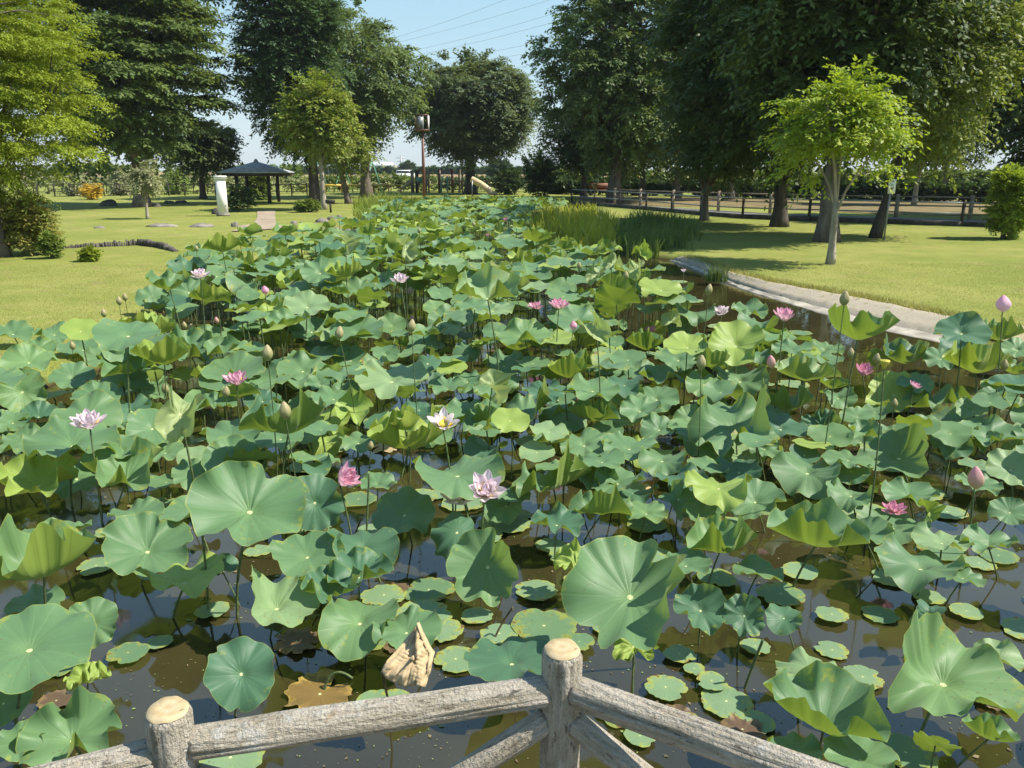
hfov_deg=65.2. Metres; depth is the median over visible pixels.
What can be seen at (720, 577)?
floating lotus leaf
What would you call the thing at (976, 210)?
dry ground
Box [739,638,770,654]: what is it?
floating lotus leaf
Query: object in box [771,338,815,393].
lotus leaf
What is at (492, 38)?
power line
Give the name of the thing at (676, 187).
background tree
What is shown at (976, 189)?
hedge
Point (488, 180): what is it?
hedge
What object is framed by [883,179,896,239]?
notice sign
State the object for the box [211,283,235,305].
lotus leaf
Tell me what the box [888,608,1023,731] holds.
lotus leaf
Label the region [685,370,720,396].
lotus leaf
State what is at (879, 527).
lotus leaf
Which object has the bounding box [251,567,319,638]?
lotus leaf
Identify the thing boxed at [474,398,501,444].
lotus leaf
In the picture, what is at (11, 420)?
lotus leaf
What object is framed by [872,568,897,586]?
floating lotus leaf
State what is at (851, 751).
lotus leaf
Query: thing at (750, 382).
lotus leaf
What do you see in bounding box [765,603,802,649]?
lotus leaf
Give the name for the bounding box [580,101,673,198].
background tree
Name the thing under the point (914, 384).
lotus flower
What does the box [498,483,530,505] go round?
lotus leaf
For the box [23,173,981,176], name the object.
levee terrain
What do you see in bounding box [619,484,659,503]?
lotus leaf
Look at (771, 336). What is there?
lotus leaf
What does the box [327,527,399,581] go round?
lotus leaf
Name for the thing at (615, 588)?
lotus leaf
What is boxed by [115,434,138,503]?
lotus leaf
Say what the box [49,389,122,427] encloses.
lotus leaf
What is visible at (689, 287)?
lotus leaf
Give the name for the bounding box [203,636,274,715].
lotus leaf
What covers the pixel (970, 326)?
lotus leaf
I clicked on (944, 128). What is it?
sunlit tree
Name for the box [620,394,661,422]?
lotus leaf
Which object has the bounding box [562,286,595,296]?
lotus leaf
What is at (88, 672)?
lotus leaf
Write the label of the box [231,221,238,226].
edging stone
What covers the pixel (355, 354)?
lotus leaf
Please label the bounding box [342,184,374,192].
safety rail
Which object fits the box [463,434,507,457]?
lotus leaf
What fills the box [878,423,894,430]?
lotus leaf
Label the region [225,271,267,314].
lotus leaf
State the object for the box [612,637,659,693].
lotus leaf
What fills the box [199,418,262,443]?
lotus leaf
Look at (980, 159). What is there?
background tree
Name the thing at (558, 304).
lotus flower
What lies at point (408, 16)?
sky
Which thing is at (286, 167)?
hedge
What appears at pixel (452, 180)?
climbing frame
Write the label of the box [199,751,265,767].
floating lotus leaf
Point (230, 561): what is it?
lotus leaf
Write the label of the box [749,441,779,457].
lotus leaf
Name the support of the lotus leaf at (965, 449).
on the pond water
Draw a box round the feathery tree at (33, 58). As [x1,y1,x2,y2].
[0,0,126,257]
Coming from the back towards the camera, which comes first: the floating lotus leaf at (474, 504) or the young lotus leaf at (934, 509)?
the floating lotus leaf at (474, 504)
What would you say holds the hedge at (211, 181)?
on the ground at (745, 243)
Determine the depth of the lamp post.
56.49 m
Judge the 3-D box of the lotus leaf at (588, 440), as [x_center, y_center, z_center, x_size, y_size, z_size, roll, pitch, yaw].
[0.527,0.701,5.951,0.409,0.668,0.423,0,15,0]
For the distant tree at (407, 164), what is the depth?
208.55 m
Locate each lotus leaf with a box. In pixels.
[0,320,34,343]
[0,343,57,370]
[0,366,28,387]
[0,368,47,411]
[0,410,30,454]
[0,422,39,453]
[0,452,78,516]
[0,513,96,603]
[0,690,32,726]
[0,719,43,767]
[4,583,64,614]
[15,685,121,766]
[20,400,57,422]
[21,336,56,353]
[22,415,120,506]
[22,528,33,532]
[32,321,68,343]
[34,517,91,529]
[36,689,71,708]
[47,361,95,400]
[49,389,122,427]
[53,666,74,676]
[54,459,98,498]
[56,338,97,356]
[63,660,111,692]
[69,596,117,648]
[70,380,120,399]
[76,557,109,575]
[80,437,163,508]
[83,347,100,380]
[91,317,161,412]
[94,526,105,538]
[96,349,153,396]
[97,370,149,402]
[99,511,192,584]
[105,641,149,663]
[107,496,164,517]
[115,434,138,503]
[117,427,150,474]
[121,393,151,426]
[125,408,166,472]
[129,333,170,402]
[129,497,174,507]
[130,333,191,401]
[135,285,169,311]
[135,551,225,618]
[137,380,168,402]
[145,265,189,329]
[147,634,173,648]
[153,440,183,473]
[154,385,209,608]
[159,436,183,464]
[159,495,208,550]
[169,276,201,326]
[170,324,212,387]
[171,458,205,493]
[185,460,309,617]
[188,280,231,325]
[190,364,219,412]
[192,391,236,419]
[193,601,229,617]
[194,437,206,441]
[197,324,226,337]
[198,350,265,417]
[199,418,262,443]
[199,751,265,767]
[200,553,239,606]
[201,232,241,324]
[201,434,266,470]
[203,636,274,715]
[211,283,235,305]
[224,448,277,462]
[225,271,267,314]
[225,416,241,420]
[228,340,264,352]
[228,361,276,389]
[230,340,253,353]
[233,445,267,465]
[238,386,325,474]
[239,288,270,304]
[243,386,281,407]
[243,544,269,555]
[247,351,264,363]
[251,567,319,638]
[254,429,303,475]
[257,242,292,257]
[261,329,290,356]
[266,307,310,388]
[267,531,344,576]
[270,296,292,355]
[271,287,299,347]
[273,627,318,654]
[276,350,326,397]
[283,290,329,350]
[283,669,352,707]
[286,461,315,471]
[287,345,348,359]
[289,316,323,360]
[289,451,339,463]
[298,474,346,535]
[299,560,361,603]
[300,255,335,316]
[304,374,336,409]
[307,425,350,456]
[311,385,346,435]
[312,404,350,434]
[314,320,367,345]
[316,367,367,389]
[318,594,398,661]
[322,309,357,328]
[323,546,393,601]
[324,256,361,304]
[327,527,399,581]
[328,303,367,313]
[329,314,383,346]
[331,329,374,380]
[331,379,366,426]
[332,345,365,383]
[337,232,363,304]
[338,444,344,451]
[339,431,375,474]
[341,276,377,303]
[344,491,376,506]
[354,359,428,412]
[356,689,388,700]
[357,471,396,501]
[357,524,378,533]
[360,584,406,605]
[367,403,445,476]
[370,344,399,366]
[371,486,435,544]
[372,604,441,649]
[373,443,396,452]
[373,639,386,649]
[378,312,406,349]
[381,622,434,696]
[381,689,409,696]
[383,642,395,652]
[389,363,436,401]
[389,582,408,589]
[391,266,425,310]
[396,233,418,332]
[396,599,452,620]
[405,400,430,419]
[405,577,454,600]
[407,334,444,354]
[412,452,504,516]
[415,489,437,500]
[416,355,445,381]
[422,281,458,302]
[422,419,452,460]
[423,253,464,302]
[425,284,453,300]
[427,303,472,348]
[428,376,467,398]
[430,512,473,559]
[433,490,444,499]
[434,646,470,672]
[435,618,463,642]
[441,498,482,510]
[442,397,480,440]
[443,296,491,361]
[446,527,518,606]
[452,341,479,373]
[453,369,479,402]
[454,297,495,368]
[456,261,520,406]
[461,607,492,622]
[462,404,495,438]
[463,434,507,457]
[463,636,547,681]
[471,405,496,438]
[472,300,514,348]
[472,373,518,397]
[474,297,503,338]
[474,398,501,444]
[477,509,532,532]
[478,369,514,412]
[480,493,529,524]
[480,623,517,643]
[482,349,523,377]
[495,529,502,541]
[496,317,552,400]
[498,339,532,349]
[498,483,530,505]
[500,376,551,439]
[510,439,592,502]
[511,608,576,641]
[515,436,551,445]
[515,580,557,600]
[522,329,575,377]
[522,378,564,422]
[530,501,584,555]
[532,429,571,473]
[535,460,582,504]
[535,538,564,552]
[538,400,586,431]
[541,268,571,282]
[547,309,566,348]
[547,352,586,401]
[548,551,556,561]
[552,300,598,312]
[553,304,603,351]
[553,536,580,571]
[557,427,611,456]
[558,320,596,377]
[561,535,687,668]
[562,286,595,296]
[565,299,595,307]
[567,373,619,426]
[568,348,603,398]
[568,398,619,426]
[568,483,632,541]
[568,633,594,650]
[576,286,594,294]
[577,309,610,420]
[579,455,618,513]
[582,448,624,469]
[583,368,598,377]
[585,261,605,347]
[586,358,629,397]
[590,313,620,353]
[592,466,645,522]
[594,284,639,335]
[594,369,625,407]
[595,256,634,276]
[600,273,641,346]
[601,431,658,475]
[602,249,623,318]
[605,721,621,727]
[612,385,644,409]
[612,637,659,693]
[617,267,650,327]
[618,359,654,386]
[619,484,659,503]
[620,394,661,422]
[622,264,665,324]
[623,729,655,746]
[625,499,667,542]
[626,327,664,353]
[627,517,666,532]
[628,258,644,348]
[630,435,678,472]
[630,481,645,489]
[631,239,651,330]
[635,386,678,412]
[638,277,685,320]
[638,446,687,495]
[639,320,667,350]
[640,412,677,449]
[644,351,654,355]
[644,675,687,700]
[653,547,668,561]
[655,348,696,386]
[655,462,707,516]
[657,276,693,337]
[658,479,697,525]
[660,307,681,335]
[660,546,712,582]
[661,308,692,334]
[663,331,708,405]
[663,644,695,662]
[666,704,694,713]
[673,404,698,422]
[673,583,727,644]
[675,303,715,331]
[675,429,710,474]
[682,500,725,521]
[683,662,704,674]
[684,469,752,512]
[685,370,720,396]
[686,514,758,583]
[687,377,770,455]
[687,456,728,473]
[689,299,702,302]
[693,347,729,375]
[696,437,733,471]
[696,671,727,689]
[697,568,736,585]
[699,396,728,406]
[701,686,753,717]
[708,320,765,403]
[713,363,768,405]
[716,455,762,481]
[720,713,765,738]
[722,593,764,652]
[725,517,737,523]
[729,478,786,532]
[731,298,768,318]
[731,426,779,480]
[733,554,783,594]
[736,708,775,733]
[737,308,778,367]
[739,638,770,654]
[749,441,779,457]
[755,332,793,370]
[756,401,789,413]
[756,582,805,605]
[761,327,790,345]
[762,329,815,382]
[763,411,808,465]
[763,660,890,746]
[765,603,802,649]
[766,384,814,443]
[766,496,870,586]
[766,731,822,759]
[770,446,842,502]
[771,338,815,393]
[775,352,840,437]
[775,646,836,674]
[778,380,809,387]
[781,561,818,579]
[789,330,812,334]
[800,408,841,451]
[809,340,844,354]
[814,606,848,621]
[814,641,848,659]
[819,386,857,409]
[821,449,874,467]
[823,735,901,767]
[826,477,877,518]
[828,303,900,450]
[835,456,873,489]
[839,406,874,421]
[842,503,885,518]
[843,665,884,689]
[849,429,866,466]
[852,516,894,569]
[856,505,931,544]
[857,422,928,482]
[861,605,899,622]
[867,348,893,373]
[868,370,923,412]
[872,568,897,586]
[874,532,969,594]
[875,733,938,767]
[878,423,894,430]
[880,476,939,519]
[883,332,929,371]
[886,468,900,471]
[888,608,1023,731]
[896,372,933,392]
[902,383,971,412]
[902,599,946,657]
[911,521,974,558]
[913,589,945,604]
[913,730,961,767]
[916,544,965,560]
[917,498,946,521]
[922,347,953,389]
[926,415,940,452]
[929,434,974,473]
[929,487,945,500]
[933,311,992,393]
[938,335,972,373]
[938,504,968,518]
[942,340,1013,392]
[945,567,986,605]
[949,603,983,619]
[954,396,992,447]
[954,472,1003,517]
[955,712,1020,767]
[958,414,1023,450]
[960,522,1019,579]
[964,556,997,570]
[972,426,1003,460]
[974,638,1023,711]
[976,386,1019,413]
[976,454,987,459]
[977,702,1000,710]
[979,345,1016,388]
[980,377,1023,413]
[980,547,1019,563]
[984,316,1023,340]
[984,374,1023,444]
[985,448,1023,496]
[987,497,1023,534]
[1000,361,1023,374]
[1000,392,1023,409]
[1000,439,1023,449]
[1001,337,1023,374]
[1001,617,1023,639]
[1013,422,1023,440]
[1016,444,1023,452]
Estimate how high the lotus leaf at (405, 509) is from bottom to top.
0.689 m
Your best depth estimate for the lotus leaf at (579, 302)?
10.42 m
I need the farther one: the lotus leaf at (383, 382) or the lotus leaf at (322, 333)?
the lotus leaf at (322, 333)
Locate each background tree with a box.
[529,105,607,196]
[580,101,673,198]
[648,57,727,199]
[716,57,756,199]
[886,91,979,204]
[922,84,1021,198]
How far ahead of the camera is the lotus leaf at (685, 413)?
6.49 m
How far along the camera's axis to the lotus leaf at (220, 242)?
10.89 m
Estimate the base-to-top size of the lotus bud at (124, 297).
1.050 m
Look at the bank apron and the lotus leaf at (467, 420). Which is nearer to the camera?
the lotus leaf at (467, 420)
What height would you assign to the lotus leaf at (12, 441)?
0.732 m
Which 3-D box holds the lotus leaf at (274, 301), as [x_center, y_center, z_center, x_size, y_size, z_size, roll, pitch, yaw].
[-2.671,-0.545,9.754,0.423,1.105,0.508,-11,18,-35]
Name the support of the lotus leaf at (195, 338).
on the pond water
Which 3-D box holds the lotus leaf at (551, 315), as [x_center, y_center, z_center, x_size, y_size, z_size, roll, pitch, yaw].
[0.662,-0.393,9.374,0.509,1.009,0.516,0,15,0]
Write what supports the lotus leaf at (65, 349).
on the pond water
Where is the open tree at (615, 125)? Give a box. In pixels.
[521,0,714,202]
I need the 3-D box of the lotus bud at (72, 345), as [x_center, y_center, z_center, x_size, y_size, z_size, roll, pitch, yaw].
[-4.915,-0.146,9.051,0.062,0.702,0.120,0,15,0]
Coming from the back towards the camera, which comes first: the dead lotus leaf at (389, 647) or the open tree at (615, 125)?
the open tree at (615, 125)
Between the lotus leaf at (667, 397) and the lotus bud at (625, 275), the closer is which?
the lotus leaf at (667, 397)
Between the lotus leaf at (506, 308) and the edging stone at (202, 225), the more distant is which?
the edging stone at (202, 225)
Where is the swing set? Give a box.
[318,162,382,191]
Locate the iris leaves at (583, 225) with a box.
[517,199,625,251]
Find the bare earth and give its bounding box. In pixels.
[990,325,1023,340]
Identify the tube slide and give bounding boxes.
[470,177,496,195]
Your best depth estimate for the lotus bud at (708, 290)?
7.29 m
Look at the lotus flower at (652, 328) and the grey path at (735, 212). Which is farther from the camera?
the grey path at (735, 212)
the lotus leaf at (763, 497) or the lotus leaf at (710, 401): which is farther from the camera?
the lotus leaf at (710, 401)
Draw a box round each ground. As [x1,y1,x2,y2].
[0,170,1023,406]
[577,197,998,215]
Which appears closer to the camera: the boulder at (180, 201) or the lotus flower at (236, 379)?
the lotus flower at (236, 379)
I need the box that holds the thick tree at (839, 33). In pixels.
[694,0,1018,242]
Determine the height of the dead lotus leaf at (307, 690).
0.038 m
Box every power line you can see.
[392,0,547,43]
[419,22,552,54]
[422,4,582,48]
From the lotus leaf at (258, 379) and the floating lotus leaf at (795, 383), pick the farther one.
the floating lotus leaf at (795, 383)
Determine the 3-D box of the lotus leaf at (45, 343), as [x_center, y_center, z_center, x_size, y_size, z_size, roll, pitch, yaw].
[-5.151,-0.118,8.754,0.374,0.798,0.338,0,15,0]
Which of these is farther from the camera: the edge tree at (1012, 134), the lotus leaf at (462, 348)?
the edge tree at (1012, 134)
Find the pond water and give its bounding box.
[0,207,1023,767]
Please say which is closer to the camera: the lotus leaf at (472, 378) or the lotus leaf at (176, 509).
the lotus leaf at (176, 509)
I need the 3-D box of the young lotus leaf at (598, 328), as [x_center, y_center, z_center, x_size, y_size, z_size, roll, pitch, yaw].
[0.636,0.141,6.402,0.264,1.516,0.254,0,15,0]
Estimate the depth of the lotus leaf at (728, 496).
4.74 m
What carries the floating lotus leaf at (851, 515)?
on the pond water
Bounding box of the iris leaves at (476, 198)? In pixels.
[386,195,578,203]
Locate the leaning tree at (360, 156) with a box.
[316,134,387,203]
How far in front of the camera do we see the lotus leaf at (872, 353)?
8.26 m
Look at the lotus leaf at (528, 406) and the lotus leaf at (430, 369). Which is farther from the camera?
the lotus leaf at (430, 369)
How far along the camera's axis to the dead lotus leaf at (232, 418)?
7.26 m
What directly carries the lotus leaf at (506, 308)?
on the pond water
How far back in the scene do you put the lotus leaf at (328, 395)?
6.37 m
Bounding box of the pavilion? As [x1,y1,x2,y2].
[216,159,294,202]
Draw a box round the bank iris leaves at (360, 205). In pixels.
[349,190,412,219]
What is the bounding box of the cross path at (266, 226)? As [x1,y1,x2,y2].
[233,224,281,230]
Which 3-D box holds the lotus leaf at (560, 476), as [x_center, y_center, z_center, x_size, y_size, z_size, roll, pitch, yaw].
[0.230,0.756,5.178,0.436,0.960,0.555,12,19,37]
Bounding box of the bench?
[588,183,607,195]
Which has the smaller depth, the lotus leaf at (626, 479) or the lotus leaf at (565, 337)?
the lotus leaf at (626, 479)
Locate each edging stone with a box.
[145,223,178,226]
[189,223,213,226]
[211,208,217,213]
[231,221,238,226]
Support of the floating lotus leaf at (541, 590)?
on the pond water
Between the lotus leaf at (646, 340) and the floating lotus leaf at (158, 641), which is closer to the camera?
the floating lotus leaf at (158, 641)
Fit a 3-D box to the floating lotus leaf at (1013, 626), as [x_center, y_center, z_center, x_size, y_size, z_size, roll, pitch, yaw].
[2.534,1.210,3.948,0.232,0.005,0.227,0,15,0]
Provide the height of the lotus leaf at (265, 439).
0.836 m
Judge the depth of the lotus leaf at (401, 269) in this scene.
12.16 m
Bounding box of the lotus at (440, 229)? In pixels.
[0,193,1023,726]
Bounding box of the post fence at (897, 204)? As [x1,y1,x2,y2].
[613,188,990,219]
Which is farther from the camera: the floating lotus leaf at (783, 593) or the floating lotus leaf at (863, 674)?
the floating lotus leaf at (783, 593)
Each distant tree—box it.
[397,160,418,172]
[483,158,513,177]
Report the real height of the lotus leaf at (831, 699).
0.749 m
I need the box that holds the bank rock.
[315,218,328,221]
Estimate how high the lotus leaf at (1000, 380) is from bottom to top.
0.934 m
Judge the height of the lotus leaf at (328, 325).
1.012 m
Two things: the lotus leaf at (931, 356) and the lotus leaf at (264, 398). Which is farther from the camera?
the lotus leaf at (931, 356)
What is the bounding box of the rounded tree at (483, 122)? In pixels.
[393,43,549,193]
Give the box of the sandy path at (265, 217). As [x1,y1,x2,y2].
[254,211,275,224]
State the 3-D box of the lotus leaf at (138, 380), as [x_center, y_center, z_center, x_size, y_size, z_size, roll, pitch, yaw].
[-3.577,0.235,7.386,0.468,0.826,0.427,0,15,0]
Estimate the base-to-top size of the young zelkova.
4.454 m
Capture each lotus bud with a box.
[69,341,75,360]
[101,309,106,316]
[116,296,121,314]
[122,293,128,317]
[161,383,168,403]
[214,316,218,324]
[222,386,229,419]
[261,286,273,359]
[262,345,277,475]
[279,401,299,534]
[335,326,356,430]
[367,441,373,470]
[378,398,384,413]
[407,319,419,455]
[472,221,474,259]
[570,321,576,351]
[575,262,580,291]
[622,271,628,347]
[696,355,705,468]
[699,284,712,398]
[767,355,775,390]
[823,291,849,458]
[841,348,853,410]
[873,353,879,401]
[889,398,897,425]
[964,466,984,554]
[993,295,1010,411]
[995,359,1008,409]
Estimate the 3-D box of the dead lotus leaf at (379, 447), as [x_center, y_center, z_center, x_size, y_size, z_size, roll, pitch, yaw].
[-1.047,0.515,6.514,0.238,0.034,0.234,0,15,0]
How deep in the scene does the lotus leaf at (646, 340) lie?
8.59 m
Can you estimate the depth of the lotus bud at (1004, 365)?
7.27 m
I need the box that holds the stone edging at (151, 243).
[63,239,178,251]
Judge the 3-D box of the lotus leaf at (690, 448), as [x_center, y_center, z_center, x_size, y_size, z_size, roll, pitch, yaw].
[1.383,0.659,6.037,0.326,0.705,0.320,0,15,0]
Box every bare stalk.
[274,614,319,635]
[323,671,352,689]
[366,473,369,531]
[494,607,513,636]
[743,639,763,688]
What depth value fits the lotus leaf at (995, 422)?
6.09 m
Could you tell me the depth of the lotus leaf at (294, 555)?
4.25 m
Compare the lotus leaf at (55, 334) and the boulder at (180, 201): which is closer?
the lotus leaf at (55, 334)
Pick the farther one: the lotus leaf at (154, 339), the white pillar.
the white pillar
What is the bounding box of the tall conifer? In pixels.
[217,0,363,200]
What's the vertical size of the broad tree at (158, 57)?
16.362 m
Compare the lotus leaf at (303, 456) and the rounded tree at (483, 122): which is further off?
the rounded tree at (483, 122)
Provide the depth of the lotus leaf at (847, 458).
5.39 m
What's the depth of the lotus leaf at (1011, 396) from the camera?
6.88 m
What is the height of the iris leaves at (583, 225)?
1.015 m
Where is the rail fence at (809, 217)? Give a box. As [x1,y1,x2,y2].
[571,189,992,226]
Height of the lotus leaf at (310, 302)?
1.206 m
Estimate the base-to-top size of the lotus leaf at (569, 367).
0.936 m
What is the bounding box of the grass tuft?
[704,263,731,282]
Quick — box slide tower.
[401,170,429,192]
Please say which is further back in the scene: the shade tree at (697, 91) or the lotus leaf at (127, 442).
the shade tree at (697, 91)
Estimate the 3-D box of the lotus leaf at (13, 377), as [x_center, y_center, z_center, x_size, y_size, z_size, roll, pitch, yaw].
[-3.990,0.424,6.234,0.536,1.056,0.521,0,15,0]
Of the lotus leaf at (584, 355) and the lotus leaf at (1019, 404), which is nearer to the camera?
the lotus leaf at (1019, 404)
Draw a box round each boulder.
[100,199,117,205]
[151,202,161,206]
[163,200,174,203]
[175,200,187,203]
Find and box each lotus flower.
[69,409,106,523]
[191,268,209,365]
[222,370,247,418]
[338,461,360,534]
[390,272,409,365]
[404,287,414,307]
[427,406,459,511]
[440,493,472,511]
[469,469,506,528]
[528,301,542,317]
[549,297,569,379]
[645,325,655,352]
[714,305,728,321]
[773,307,794,408]
[856,362,873,403]
[868,500,907,553]
[907,380,921,416]
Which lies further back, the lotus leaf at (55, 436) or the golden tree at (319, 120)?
the golden tree at (319, 120)
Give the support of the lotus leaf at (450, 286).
on the pond water
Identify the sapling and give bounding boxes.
[123,158,166,218]
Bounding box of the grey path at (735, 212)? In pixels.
[625,204,985,221]
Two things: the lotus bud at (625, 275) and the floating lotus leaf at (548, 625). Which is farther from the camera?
the lotus bud at (625, 275)
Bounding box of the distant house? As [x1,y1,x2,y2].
[370,162,393,166]
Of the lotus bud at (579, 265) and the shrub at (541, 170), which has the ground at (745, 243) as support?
the shrub at (541, 170)
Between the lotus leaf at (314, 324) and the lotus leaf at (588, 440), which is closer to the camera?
the lotus leaf at (588, 440)
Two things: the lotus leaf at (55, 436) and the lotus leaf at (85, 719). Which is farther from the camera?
the lotus leaf at (55, 436)
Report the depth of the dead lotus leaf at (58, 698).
3.42 m
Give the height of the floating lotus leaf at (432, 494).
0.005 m
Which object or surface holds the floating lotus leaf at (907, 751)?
on the pond water
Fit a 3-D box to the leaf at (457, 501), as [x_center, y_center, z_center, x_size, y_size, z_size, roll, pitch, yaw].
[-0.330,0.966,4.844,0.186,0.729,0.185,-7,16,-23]
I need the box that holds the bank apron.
[674,256,948,335]
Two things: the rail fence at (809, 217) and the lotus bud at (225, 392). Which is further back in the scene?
the rail fence at (809, 217)
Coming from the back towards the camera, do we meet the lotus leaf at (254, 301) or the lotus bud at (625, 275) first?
the lotus leaf at (254, 301)
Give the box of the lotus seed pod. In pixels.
[869,359,889,515]
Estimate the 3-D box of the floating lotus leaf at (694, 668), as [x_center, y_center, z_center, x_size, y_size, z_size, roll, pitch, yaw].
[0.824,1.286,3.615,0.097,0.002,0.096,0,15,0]
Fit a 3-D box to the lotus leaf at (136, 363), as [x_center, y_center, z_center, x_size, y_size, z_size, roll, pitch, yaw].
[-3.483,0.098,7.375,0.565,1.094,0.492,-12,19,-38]
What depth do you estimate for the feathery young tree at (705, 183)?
33.00 m
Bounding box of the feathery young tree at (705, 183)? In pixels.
[654,126,764,220]
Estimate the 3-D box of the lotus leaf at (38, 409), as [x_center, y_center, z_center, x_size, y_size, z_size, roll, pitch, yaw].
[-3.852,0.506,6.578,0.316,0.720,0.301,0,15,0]
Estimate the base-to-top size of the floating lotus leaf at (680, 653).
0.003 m
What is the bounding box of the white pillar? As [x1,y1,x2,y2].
[213,176,229,215]
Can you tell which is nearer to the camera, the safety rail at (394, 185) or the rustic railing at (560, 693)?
the rustic railing at (560, 693)
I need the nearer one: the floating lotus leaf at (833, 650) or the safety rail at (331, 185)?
the floating lotus leaf at (833, 650)
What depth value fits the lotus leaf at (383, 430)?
5.78 m
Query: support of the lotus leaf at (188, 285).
on the pond water
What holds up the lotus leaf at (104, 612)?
on the pond water
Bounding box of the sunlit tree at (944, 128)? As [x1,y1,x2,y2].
[862,0,1023,237]
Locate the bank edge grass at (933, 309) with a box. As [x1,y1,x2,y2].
[681,253,959,316]
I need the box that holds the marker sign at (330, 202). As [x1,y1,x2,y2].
[325,200,334,212]
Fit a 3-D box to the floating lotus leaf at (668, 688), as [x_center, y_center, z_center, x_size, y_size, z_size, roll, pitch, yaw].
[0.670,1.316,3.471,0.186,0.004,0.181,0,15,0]
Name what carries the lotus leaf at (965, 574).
on the pond water
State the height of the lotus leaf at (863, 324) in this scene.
1.600 m
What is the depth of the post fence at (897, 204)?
37.01 m
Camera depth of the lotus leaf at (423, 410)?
6.49 m
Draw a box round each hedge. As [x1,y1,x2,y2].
[2,175,308,193]
[3,161,301,185]
[276,164,632,174]
[296,171,442,191]
[437,174,561,191]
[546,175,997,201]
[551,167,996,188]
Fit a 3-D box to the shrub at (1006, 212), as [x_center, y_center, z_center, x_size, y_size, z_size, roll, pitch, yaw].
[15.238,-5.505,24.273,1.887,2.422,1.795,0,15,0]
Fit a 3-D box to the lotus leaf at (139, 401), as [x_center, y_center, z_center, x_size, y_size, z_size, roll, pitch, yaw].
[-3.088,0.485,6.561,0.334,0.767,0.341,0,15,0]
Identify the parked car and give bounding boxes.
[391,170,414,177]
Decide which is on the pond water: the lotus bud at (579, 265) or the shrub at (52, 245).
the lotus bud at (579, 265)
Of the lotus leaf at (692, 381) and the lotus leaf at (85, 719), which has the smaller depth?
the lotus leaf at (85, 719)
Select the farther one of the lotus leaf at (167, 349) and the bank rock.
the bank rock
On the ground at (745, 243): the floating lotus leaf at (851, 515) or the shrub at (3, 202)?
the shrub at (3, 202)
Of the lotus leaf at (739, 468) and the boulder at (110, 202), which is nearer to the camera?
the lotus leaf at (739, 468)
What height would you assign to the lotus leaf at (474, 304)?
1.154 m
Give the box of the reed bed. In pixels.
[614,202,705,258]
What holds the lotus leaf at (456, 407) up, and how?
on the pond water
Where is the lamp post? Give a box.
[415,114,429,196]
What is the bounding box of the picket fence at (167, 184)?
[36,183,307,196]
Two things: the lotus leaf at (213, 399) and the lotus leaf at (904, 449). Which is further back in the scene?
the lotus leaf at (213, 399)
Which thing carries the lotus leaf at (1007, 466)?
on the pond water
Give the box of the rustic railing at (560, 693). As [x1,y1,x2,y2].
[28,638,843,767]
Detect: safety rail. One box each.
[319,184,341,192]
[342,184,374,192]
[373,184,388,192]
[388,184,400,192]
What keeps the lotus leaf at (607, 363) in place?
on the pond water
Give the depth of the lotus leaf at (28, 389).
7.02 m
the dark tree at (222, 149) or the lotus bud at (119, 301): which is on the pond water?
the lotus bud at (119, 301)
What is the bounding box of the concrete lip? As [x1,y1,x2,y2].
[669,259,941,342]
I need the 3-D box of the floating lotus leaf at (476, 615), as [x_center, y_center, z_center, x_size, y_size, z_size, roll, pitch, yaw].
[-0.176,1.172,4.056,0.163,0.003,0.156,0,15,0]
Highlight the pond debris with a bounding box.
[20,319,1022,766]
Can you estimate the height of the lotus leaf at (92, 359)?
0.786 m
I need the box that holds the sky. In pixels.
[0,0,1023,169]
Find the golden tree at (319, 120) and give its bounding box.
[267,67,367,209]
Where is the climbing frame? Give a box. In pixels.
[438,169,462,192]
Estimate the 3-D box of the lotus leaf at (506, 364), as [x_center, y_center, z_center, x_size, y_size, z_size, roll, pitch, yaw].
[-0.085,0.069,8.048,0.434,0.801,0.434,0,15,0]
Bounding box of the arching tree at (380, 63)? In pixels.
[245,0,440,197]
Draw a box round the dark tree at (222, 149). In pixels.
[157,112,248,198]
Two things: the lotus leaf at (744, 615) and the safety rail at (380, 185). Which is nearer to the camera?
the lotus leaf at (744, 615)
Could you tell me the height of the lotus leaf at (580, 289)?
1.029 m
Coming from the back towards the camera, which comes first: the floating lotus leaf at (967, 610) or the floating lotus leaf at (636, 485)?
the floating lotus leaf at (636, 485)
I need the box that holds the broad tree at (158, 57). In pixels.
[0,0,273,206]
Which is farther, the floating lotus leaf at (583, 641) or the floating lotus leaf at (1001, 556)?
the floating lotus leaf at (1001, 556)
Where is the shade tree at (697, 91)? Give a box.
[630,0,825,226]
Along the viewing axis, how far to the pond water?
4.36 m
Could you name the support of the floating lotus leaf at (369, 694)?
on the pond water
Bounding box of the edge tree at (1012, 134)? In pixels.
[951,0,1023,189]
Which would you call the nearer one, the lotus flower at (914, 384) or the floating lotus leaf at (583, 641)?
the floating lotus leaf at (583, 641)
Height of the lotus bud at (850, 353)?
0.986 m
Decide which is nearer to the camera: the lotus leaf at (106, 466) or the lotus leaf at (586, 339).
the lotus leaf at (106, 466)
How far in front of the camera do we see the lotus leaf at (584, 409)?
6.37 m
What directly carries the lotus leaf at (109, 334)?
on the pond water
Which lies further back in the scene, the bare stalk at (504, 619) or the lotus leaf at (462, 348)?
the lotus leaf at (462, 348)
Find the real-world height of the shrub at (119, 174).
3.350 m
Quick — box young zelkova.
[747,54,930,264]
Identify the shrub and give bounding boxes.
[0,188,13,250]
[0,188,65,255]
[33,228,67,258]
[57,172,94,196]
[75,243,103,261]
[77,183,104,199]
[105,167,132,195]
[161,169,191,194]
[227,184,259,211]
[239,176,273,199]
[293,198,321,212]
[488,163,526,194]
[516,144,564,196]
[978,162,1023,239]
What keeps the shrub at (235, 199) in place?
on the ground at (745, 243)

